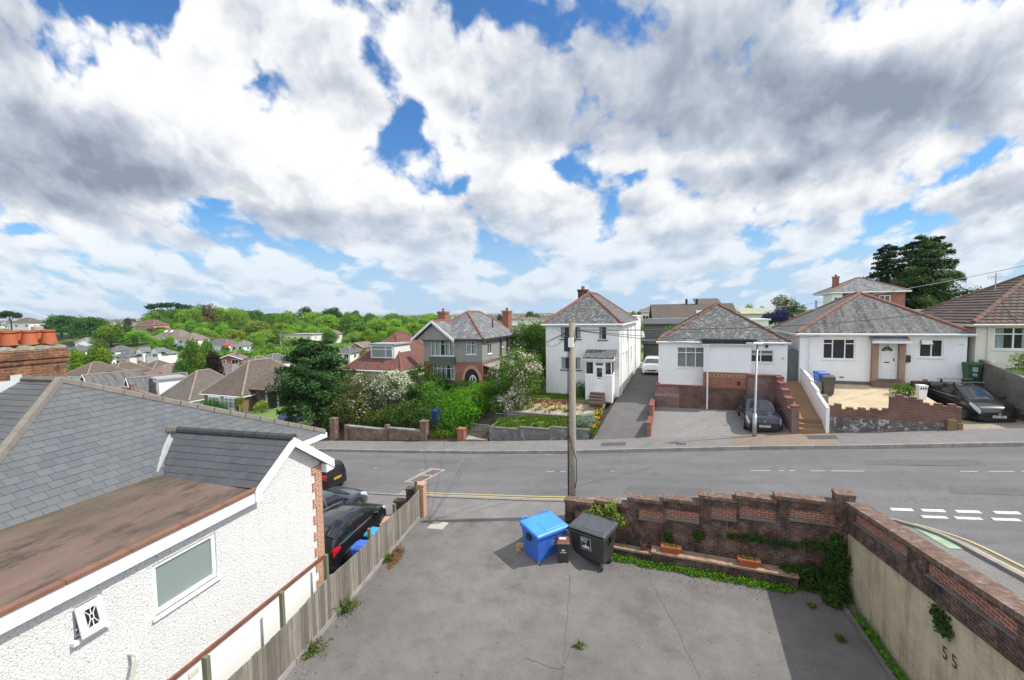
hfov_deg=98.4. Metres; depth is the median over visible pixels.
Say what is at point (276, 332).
broadleaf tree
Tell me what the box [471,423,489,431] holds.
metal gate
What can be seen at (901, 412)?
front garden wall
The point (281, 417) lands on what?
parked car
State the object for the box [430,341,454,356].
window
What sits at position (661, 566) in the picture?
ground ivy
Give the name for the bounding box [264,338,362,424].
cypress tree
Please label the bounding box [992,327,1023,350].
window
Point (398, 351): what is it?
bungalow
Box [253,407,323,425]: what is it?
verge
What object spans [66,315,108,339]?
broadleaf tree
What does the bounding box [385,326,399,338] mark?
broadleaf tree
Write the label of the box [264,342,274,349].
broadleaf tree
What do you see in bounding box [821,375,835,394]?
wheelie bin
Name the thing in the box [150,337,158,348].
broadleaf tree
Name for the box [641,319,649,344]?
garden shrub
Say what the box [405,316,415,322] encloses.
broadleaf tree
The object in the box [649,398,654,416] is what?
garden wall
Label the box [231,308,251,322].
broadleaf tree
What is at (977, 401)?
parked car
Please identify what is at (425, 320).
broadleaf tree
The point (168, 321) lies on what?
broadleaf tree
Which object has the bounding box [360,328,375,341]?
broadleaf tree
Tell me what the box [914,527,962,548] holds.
mint tactile patch
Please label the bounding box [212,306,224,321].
broadleaf tree
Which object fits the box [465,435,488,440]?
gate apron
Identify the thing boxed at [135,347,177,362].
detached house
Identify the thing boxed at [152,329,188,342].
detached house
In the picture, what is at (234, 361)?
window
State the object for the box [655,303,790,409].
bungalow
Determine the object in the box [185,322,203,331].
broadleaf tree
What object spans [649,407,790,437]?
block paved drive
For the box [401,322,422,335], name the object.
broadleaf tree
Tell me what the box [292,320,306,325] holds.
broadleaf tree
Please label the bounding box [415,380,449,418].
garden shrub
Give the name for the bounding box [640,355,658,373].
parked car
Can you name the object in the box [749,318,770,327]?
conservatory
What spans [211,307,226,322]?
broadleaf tree
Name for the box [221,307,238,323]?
broadleaf tree
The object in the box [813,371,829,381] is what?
wheelie bin
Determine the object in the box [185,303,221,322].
broadleaf tree
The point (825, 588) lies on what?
corner ivy
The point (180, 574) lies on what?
window
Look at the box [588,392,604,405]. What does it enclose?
porch steps
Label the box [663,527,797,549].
wall creeper
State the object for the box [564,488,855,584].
street wall
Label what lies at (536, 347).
overhead cable
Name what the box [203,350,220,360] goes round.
broadleaf tree
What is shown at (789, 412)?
path wall
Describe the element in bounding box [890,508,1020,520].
give way line
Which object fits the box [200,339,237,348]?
bungalow
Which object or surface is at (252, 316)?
broadleaf tree
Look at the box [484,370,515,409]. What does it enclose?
dark hedge
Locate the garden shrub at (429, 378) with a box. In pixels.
[404,362,457,407]
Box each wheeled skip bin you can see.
[519,509,568,565]
[568,510,618,571]
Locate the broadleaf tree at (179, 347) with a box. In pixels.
[176,345,183,351]
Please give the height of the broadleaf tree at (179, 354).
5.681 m
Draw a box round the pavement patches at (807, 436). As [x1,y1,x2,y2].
[601,435,838,445]
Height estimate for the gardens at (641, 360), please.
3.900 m
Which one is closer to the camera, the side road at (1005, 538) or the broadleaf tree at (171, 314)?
the side road at (1005, 538)
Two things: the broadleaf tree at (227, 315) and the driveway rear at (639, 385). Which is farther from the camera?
the broadleaf tree at (227, 315)
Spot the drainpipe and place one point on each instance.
(968, 343)
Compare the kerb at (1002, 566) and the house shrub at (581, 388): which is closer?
the kerb at (1002, 566)
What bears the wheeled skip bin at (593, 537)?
on the car park
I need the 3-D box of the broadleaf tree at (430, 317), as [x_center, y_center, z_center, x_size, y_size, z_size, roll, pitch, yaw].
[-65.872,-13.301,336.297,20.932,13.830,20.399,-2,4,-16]
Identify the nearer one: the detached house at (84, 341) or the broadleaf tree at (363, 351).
the broadleaf tree at (363, 351)
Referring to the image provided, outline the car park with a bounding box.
[284,515,908,679]
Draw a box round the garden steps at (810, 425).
[799,417,824,432]
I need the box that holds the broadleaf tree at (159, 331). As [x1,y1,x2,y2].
[151,328,165,338]
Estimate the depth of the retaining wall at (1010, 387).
22.40 m
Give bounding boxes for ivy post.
[315,409,338,434]
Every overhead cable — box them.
[479,331,568,361]
[500,332,567,358]
[575,308,964,330]
[575,330,783,344]
[576,330,815,339]
[775,265,1023,307]
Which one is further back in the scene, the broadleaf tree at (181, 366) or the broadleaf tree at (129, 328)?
the broadleaf tree at (129, 328)
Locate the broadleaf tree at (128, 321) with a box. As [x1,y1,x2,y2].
[122,318,133,327]
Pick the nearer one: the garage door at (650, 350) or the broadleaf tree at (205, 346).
the garage door at (650, 350)
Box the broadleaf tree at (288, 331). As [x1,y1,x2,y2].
[274,329,295,343]
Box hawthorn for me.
[355,369,417,421]
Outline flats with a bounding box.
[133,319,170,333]
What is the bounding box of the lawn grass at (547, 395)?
[514,391,586,399]
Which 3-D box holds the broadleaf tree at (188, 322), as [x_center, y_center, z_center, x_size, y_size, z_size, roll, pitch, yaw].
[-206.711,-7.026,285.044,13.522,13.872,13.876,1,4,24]
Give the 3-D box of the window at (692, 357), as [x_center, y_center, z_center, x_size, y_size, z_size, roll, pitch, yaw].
[12.104,1.162,29.928,1.840,1.510,0.410,1,4,21]
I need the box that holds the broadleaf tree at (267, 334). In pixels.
[257,329,275,342]
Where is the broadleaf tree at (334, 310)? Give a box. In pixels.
[320,307,341,317]
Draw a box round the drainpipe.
[967,337,969,361]
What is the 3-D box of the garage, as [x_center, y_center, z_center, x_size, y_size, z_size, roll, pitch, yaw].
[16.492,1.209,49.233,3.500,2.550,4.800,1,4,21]
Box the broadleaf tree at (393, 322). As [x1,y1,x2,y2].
[386,319,403,327]
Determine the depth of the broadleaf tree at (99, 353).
117.43 m
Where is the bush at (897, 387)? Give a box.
[889,381,915,395]
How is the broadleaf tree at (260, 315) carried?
on the ground at (68, 341)
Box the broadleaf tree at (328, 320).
[314,314,339,328]
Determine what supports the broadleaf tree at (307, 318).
on the ground at (68, 341)
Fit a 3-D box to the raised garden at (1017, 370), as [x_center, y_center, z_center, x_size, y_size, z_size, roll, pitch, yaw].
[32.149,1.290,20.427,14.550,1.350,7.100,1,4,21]
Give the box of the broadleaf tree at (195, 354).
[180,338,205,372]
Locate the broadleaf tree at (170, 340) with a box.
[165,335,175,346]
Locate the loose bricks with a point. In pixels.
(518, 546)
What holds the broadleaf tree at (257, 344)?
on the ground at (68, 341)
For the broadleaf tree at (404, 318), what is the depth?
361.41 m
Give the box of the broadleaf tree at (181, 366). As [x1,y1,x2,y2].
[172,358,192,374]
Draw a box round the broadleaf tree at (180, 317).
[172,308,187,325]
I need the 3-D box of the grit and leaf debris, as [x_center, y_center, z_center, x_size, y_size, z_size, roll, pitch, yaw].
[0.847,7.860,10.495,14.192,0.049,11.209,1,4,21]
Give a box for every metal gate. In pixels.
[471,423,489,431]
[497,413,516,418]
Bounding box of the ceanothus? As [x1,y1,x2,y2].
[760,308,796,325]
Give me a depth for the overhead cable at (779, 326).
19.85 m
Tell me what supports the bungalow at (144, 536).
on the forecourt
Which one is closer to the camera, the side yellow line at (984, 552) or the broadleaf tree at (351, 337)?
the side yellow line at (984, 552)
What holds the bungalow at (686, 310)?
on the upper gardens
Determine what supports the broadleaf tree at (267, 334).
on the ground at (68, 341)
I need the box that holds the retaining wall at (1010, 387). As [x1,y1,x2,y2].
[979,360,1023,420]
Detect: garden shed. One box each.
[641,318,687,338]
[736,308,773,327]
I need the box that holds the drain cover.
[427,521,448,529]
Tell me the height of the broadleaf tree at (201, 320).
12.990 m
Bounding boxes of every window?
[70,592,111,647]
[152,533,222,622]
[231,359,238,363]
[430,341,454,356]
[433,365,454,379]
[465,341,476,354]
[488,340,492,354]
[559,326,581,339]
[560,357,581,370]
[597,326,607,340]
[676,347,702,368]
[751,350,774,363]
[821,339,856,360]
[879,295,889,300]
[917,339,944,358]
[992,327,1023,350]
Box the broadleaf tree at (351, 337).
[342,332,364,342]
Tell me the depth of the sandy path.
25.60 m
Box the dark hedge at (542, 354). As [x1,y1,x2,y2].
[511,344,545,390]
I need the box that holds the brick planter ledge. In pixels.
[613,542,798,590]
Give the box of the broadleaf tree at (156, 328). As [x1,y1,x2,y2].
[145,327,168,331]
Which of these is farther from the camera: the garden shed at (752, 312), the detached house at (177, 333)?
the detached house at (177, 333)
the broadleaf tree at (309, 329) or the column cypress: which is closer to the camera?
the column cypress
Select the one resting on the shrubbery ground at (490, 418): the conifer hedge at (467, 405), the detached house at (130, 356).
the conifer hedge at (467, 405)
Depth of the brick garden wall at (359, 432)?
32.90 m
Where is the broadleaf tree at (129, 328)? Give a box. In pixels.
[118,326,133,340]
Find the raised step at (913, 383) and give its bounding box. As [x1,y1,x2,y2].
[911,381,983,389]
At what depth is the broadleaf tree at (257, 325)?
253.95 m
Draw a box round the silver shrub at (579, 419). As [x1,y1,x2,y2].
[576,411,596,427]
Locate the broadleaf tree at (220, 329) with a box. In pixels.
[214,324,227,338]
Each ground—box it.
[0,309,854,604]
[310,390,504,440]
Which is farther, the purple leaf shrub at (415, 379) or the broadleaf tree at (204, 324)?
the broadleaf tree at (204, 324)
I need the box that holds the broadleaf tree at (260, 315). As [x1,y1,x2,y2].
[250,309,267,322]
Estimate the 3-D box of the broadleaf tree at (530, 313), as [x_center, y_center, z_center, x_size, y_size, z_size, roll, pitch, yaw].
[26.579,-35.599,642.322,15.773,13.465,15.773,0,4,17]
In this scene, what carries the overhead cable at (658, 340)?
attached to the telegraph pole
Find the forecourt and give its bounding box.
[329,513,392,575]
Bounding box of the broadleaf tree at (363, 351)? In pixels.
[357,349,366,356]
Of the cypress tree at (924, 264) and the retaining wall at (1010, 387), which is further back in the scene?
the cypress tree at (924, 264)
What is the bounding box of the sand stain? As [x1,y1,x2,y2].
[731,433,841,445]
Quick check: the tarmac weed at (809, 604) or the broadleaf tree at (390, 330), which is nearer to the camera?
the tarmac weed at (809, 604)
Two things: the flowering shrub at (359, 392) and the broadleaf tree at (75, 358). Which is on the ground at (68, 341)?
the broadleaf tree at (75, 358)
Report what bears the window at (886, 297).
in the detached house at (836, 290)
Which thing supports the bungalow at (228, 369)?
on the ground at (68, 341)
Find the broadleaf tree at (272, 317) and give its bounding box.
[263,313,279,325]
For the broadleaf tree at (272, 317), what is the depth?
325.50 m
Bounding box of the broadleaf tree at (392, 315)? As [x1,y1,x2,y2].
[382,313,402,319]
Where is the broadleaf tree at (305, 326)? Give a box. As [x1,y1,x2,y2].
[301,323,316,329]
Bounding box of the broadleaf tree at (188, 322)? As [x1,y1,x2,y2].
[185,319,198,324]
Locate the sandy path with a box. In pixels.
[786,380,819,418]
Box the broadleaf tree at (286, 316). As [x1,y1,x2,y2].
[275,310,297,324]
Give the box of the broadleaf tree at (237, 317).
[230,310,249,323]
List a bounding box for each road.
[321,446,1023,520]
[887,516,1023,571]
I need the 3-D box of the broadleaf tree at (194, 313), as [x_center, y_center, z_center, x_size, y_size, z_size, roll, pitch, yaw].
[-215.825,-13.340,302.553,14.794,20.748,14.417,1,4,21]
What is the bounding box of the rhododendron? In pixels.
[483,346,546,412]
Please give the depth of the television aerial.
27.02 m
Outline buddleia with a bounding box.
[584,499,628,528]
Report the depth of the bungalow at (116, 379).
77.31 m
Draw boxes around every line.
[376,468,1023,471]
[399,491,565,498]
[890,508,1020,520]
[914,523,1023,573]
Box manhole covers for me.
[411,470,440,481]
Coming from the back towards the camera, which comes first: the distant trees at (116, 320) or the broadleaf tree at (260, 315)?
the distant trees at (116, 320)
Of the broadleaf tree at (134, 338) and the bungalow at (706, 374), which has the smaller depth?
the bungalow at (706, 374)
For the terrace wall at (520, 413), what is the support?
on the terrace lawn at (530, 425)
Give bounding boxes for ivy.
[612,553,796,593]
[776,531,853,611]
[850,606,910,679]
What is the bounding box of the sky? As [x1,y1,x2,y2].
[0,0,1023,320]
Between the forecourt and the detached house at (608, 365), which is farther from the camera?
the detached house at (608, 365)
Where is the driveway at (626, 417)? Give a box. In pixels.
[593,397,650,439]
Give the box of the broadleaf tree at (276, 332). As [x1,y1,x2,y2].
[269,328,282,341]
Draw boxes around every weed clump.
[299,635,332,660]
[331,589,361,616]
[383,551,396,563]
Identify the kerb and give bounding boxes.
[315,442,1023,453]
[367,492,563,501]
[518,397,587,403]
[590,498,1023,580]
[837,599,896,679]
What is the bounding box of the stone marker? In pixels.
[946,419,962,430]
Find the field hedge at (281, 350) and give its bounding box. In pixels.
[216,342,356,357]
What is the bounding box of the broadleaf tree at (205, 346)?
[197,339,213,364]
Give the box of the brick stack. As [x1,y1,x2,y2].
[379,516,389,525]
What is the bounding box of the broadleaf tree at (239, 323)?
[232,320,243,326]
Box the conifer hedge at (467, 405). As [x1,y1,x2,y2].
[436,377,518,429]
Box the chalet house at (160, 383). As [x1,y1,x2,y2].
[123,372,187,394]
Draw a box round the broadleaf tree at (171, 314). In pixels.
[162,309,187,322]
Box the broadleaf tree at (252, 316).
[246,309,258,320]
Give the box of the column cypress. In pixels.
[234,398,239,411]
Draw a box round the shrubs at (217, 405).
[199,397,227,408]
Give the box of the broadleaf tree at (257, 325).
[239,320,270,334]
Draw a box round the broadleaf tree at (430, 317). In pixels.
[417,314,435,326]
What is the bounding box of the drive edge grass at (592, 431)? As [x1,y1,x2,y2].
[589,403,605,434]
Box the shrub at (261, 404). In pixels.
[252,400,269,413]
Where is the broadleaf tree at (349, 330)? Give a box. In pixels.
[343,329,358,341]
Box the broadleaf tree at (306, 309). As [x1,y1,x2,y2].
[296,306,313,319]
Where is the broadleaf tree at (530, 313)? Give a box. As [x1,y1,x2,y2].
[526,311,534,316]
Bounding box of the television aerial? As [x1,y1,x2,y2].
[987,273,1001,291]
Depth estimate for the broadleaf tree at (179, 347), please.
173.51 m
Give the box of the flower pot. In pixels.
[640,541,646,550]
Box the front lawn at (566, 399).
[519,390,616,401]
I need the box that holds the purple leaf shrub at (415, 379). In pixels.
[396,376,425,410]
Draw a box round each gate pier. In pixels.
[329,417,338,439]
[419,419,429,440]
[456,427,466,440]
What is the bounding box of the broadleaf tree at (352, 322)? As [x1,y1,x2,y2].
[334,313,366,334]
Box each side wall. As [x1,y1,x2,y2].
[800,368,829,432]
[845,501,1023,679]
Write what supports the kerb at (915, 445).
on the ground at (68, 341)
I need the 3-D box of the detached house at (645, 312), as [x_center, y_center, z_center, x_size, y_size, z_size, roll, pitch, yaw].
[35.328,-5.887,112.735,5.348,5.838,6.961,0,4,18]
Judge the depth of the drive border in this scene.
29.92 m
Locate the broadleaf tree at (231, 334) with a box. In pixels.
[216,329,249,340]
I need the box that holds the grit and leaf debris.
[289,546,860,678]
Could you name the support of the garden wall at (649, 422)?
on the block paved drive at (674, 422)
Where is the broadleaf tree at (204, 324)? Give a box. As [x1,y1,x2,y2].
[199,321,211,327]
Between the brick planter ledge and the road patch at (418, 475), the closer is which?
the brick planter ledge
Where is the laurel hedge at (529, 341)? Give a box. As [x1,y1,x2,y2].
[508,322,545,382]
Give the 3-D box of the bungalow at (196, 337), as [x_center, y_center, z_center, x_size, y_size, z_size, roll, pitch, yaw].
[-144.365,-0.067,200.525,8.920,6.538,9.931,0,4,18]
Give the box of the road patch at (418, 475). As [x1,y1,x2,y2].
[404,468,445,482]
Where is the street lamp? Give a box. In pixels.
[746,342,762,436]
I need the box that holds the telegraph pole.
[564,322,577,496]
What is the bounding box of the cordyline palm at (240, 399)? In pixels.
[232,396,248,411]
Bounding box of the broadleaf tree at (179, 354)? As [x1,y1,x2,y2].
[175,350,182,361]
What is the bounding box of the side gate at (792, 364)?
[787,349,798,380]
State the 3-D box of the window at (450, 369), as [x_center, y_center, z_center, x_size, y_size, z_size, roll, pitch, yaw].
[-5.610,2.651,36.854,2.220,1.310,0.410,1,4,21]
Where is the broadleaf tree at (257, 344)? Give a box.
[252,337,265,349]
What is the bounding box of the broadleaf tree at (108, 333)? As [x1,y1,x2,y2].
[87,323,127,347]
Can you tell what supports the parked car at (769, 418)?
on the block paved drive at (674, 422)
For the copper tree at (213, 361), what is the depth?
83.88 m
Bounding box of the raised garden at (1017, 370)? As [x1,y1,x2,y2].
[1007,367,1023,374]
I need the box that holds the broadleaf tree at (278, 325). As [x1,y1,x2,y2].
[269,322,291,331]
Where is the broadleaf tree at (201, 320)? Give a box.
[186,318,209,322]
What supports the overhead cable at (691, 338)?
attached to the telegraph pole
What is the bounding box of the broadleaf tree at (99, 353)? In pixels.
[80,343,116,365]
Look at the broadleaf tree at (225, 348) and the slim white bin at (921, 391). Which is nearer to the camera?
the slim white bin at (921, 391)
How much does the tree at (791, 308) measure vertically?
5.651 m
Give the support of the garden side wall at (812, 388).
on the ground at (68, 341)
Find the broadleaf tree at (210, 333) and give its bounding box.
[197,329,220,339]
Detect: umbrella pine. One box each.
[0,310,22,329]
[144,302,193,311]
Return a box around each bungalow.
[0,325,334,679]
[7,318,46,329]
[67,361,125,379]
[79,369,145,387]
[80,355,117,365]
[113,360,152,372]
[117,384,158,395]
[143,360,174,368]
[144,364,174,375]
[159,369,223,403]
[176,333,210,347]
[198,360,229,370]
[199,358,292,412]
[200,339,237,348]
[220,352,248,364]
[223,362,243,374]
[229,340,254,352]
[239,356,280,362]
[265,353,292,366]
[338,345,365,363]
[344,332,423,402]
[350,341,370,350]
[649,298,736,318]
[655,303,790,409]
[772,291,977,387]
[919,274,1023,367]
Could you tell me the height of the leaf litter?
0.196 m
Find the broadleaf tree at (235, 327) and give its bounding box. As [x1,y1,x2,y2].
[227,324,245,331]
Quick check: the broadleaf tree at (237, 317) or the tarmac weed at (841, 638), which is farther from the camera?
the broadleaf tree at (237, 317)
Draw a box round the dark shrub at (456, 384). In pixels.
[422,376,477,398]
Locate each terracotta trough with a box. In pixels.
[661,542,681,554]
[737,554,760,567]
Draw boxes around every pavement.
[314,428,1023,449]
[367,494,564,521]
[900,524,1023,597]
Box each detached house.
[69,344,91,364]
[74,337,106,345]
[108,345,136,354]
[114,350,137,363]
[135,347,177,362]
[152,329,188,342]
[411,308,519,393]
[541,286,641,402]
[639,306,651,324]
[813,275,911,305]
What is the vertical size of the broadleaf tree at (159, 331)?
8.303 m
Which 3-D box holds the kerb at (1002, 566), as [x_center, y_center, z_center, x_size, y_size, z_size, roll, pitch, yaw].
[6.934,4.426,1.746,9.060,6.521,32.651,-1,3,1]
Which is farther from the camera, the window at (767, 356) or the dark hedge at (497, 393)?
the dark hedge at (497, 393)
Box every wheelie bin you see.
[350,539,372,556]
[363,527,378,539]
[430,408,440,422]
[556,536,569,562]
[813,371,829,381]
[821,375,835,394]
[961,362,982,381]
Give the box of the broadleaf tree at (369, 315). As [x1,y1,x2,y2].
[362,312,377,323]
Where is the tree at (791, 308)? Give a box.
[770,294,806,314]
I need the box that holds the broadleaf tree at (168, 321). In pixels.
[159,318,177,327]
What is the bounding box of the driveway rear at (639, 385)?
[620,361,657,397]
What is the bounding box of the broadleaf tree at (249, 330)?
[245,329,258,335]
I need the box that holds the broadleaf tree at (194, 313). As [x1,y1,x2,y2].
[184,305,203,319]
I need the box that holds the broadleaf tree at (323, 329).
[319,326,333,332]
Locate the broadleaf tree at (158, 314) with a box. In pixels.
[139,309,167,320]
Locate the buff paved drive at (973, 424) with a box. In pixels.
[962,419,1023,428]
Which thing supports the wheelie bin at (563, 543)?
on the car park
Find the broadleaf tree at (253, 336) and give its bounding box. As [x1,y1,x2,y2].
[245,332,265,342]
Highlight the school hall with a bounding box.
[318,329,345,342]
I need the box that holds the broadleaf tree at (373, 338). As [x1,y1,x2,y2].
[364,334,383,342]
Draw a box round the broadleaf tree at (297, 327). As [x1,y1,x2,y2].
[288,324,304,332]
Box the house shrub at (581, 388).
[576,380,584,395]
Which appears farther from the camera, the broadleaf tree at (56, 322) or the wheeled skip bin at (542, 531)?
the broadleaf tree at (56, 322)
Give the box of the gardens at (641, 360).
[529,346,642,390]
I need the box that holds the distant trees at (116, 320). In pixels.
[0,309,808,328]
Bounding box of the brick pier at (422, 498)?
[417,481,426,517]
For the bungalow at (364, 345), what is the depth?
151.21 m
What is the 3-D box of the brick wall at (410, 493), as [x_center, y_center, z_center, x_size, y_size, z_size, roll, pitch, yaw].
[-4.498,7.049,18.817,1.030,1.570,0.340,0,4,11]
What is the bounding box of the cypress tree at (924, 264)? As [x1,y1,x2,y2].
[883,234,982,308]
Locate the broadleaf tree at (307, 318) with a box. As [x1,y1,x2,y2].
[293,311,316,322]
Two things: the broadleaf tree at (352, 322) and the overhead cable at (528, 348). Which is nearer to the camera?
the overhead cable at (528, 348)
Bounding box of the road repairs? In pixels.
[395,458,1023,495]
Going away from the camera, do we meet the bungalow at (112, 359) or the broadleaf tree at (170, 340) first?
the bungalow at (112, 359)
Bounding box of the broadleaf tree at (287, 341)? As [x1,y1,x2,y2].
[275,337,303,347]
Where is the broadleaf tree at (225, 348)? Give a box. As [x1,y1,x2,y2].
[220,347,232,352]
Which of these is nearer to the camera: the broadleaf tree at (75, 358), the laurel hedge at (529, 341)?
the laurel hedge at (529, 341)
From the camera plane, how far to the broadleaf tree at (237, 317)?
303.00 m
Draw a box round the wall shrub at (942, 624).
[927,602,954,641]
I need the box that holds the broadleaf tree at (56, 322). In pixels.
[40,314,79,336]
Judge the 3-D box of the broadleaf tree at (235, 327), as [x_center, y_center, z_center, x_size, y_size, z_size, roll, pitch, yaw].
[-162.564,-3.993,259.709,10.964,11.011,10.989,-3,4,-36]
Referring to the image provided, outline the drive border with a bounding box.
[589,397,617,439]
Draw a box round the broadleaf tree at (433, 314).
[427,312,437,317]
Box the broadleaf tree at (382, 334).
[378,330,389,339]
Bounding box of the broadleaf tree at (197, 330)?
[191,327,210,339]
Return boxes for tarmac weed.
[572,639,586,648]
[806,600,818,609]
[834,632,847,642]
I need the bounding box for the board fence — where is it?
[201,481,419,679]
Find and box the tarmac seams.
[526,582,700,678]
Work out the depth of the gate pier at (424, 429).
31.42 m
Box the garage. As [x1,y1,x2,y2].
[642,339,658,360]
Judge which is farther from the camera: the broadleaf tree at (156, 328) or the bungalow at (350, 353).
the broadleaf tree at (156, 328)
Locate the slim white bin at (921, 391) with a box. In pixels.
[915,384,928,399]
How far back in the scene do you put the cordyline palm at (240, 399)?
52.74 m
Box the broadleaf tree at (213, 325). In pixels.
[207,321,224,330]
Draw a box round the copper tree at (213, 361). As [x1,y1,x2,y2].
[203,348,225,375]
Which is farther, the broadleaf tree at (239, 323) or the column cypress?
the broadleaf tree at (239, 323)
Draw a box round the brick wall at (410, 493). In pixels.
[393,486,414,509]
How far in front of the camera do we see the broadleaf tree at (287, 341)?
198.26 m
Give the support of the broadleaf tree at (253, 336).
on the ground at (68, 341)
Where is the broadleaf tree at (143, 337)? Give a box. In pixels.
[115,330,151,345]
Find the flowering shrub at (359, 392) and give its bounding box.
[320,372,383,428]
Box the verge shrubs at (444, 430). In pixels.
[435,415,463,438]
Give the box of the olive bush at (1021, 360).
[1006,351,1023,373]
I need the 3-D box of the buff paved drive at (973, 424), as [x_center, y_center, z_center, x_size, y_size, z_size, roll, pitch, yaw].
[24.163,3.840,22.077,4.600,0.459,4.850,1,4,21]
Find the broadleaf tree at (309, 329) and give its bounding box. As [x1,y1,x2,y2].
[303,325,317,332]
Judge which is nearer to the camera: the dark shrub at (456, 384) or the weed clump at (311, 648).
the weed clump at (311, 648)
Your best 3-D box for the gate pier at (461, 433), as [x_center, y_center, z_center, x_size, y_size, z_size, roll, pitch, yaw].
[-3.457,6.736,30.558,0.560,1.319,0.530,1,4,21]
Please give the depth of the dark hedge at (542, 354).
35.83 m
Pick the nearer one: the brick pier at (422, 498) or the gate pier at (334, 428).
the brick pier at (422, 498)
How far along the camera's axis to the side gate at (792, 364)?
27.93 m
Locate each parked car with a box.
[278,413,305,422]
[322,460,346,488]
[322,486,367,511]
[323,503,386,570]
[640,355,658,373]
[737,394,781,430]
[927,378,1017,421]
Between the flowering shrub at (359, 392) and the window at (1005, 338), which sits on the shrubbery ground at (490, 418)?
the flowering shrub at (359, 392)
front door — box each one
[594,362,604,390]
[878,343,896,378]
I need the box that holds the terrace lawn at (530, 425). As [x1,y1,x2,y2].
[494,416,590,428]
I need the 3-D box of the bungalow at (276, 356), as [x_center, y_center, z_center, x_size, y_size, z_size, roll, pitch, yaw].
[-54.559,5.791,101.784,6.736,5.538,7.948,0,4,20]
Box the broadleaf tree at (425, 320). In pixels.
[415,317,429,326]
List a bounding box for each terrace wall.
[488,423,590,440]
[506,410,568,416]
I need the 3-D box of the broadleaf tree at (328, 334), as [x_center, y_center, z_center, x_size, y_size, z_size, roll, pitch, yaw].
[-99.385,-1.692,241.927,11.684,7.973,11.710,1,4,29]
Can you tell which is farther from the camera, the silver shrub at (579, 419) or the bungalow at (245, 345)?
the bungalow at (245, 345)
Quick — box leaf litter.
[386,544,404,568]
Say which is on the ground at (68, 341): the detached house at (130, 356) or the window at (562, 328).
the detached house at (130, 356)
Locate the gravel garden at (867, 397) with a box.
[827,384,936,409]
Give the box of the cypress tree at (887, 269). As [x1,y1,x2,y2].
[862,243,910,306]
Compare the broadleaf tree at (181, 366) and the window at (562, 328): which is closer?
the window at (562, 328)
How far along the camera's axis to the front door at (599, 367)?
30.76 m
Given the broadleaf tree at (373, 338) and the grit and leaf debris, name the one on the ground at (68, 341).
the broadleaf tree at (373, 338)
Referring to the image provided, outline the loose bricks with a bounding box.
[515,543,523,552]
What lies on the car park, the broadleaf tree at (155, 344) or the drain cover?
the drain cover
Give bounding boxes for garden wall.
[344,424,419,439]
[646,416,652,436]
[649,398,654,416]
[828,394,962,432]
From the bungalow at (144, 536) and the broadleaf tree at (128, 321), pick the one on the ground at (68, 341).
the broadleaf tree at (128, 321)
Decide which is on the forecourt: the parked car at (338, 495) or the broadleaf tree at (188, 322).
the parked car at (338, 495)
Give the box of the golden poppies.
[508,398,602,428]
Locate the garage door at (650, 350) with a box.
[646,346,658,355]
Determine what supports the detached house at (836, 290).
on the ground at (68, 341)
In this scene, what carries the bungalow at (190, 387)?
on the ground at (68, 341)
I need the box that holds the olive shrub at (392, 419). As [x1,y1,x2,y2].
[359,398,436,429]
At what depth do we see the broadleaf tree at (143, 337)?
226.43 m
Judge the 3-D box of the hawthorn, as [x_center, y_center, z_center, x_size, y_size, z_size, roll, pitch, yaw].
[-9.969,4.910,35.649,5.583,5.162,3.026,1,4,21]
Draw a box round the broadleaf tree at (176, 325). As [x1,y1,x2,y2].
[170,323,185,328]
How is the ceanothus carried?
on the upper gardens
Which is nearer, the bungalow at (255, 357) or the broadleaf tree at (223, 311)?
the bungalow at (255, 357)
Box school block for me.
[278,333,325,345]
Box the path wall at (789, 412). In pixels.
[774,376,799,433]
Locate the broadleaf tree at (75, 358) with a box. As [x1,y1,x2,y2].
[66,349,85,372]
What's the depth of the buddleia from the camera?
15.53 m
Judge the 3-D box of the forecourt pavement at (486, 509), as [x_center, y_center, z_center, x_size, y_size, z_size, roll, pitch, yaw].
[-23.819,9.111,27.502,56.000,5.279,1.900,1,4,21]
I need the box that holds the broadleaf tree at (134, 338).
[130,335,138,343]
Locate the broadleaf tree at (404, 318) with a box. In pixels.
[399,315,411,322]
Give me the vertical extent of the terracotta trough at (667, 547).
0.318 m
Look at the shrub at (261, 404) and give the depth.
51.89 m
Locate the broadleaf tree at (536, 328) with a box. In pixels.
[526,323,543,339]
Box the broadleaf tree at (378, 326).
[360,317,392,339]
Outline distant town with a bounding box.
[0,309,811,328]
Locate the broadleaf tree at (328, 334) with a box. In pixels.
[322,330,339,343]
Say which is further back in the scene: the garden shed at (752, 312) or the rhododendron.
the garden shed at (752, 312)
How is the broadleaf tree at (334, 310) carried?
on the ground at (68, 341)
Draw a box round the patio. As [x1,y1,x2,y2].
[508,402,604,415]
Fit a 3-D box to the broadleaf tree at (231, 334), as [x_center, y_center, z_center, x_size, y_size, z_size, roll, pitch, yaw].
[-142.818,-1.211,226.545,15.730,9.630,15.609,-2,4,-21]

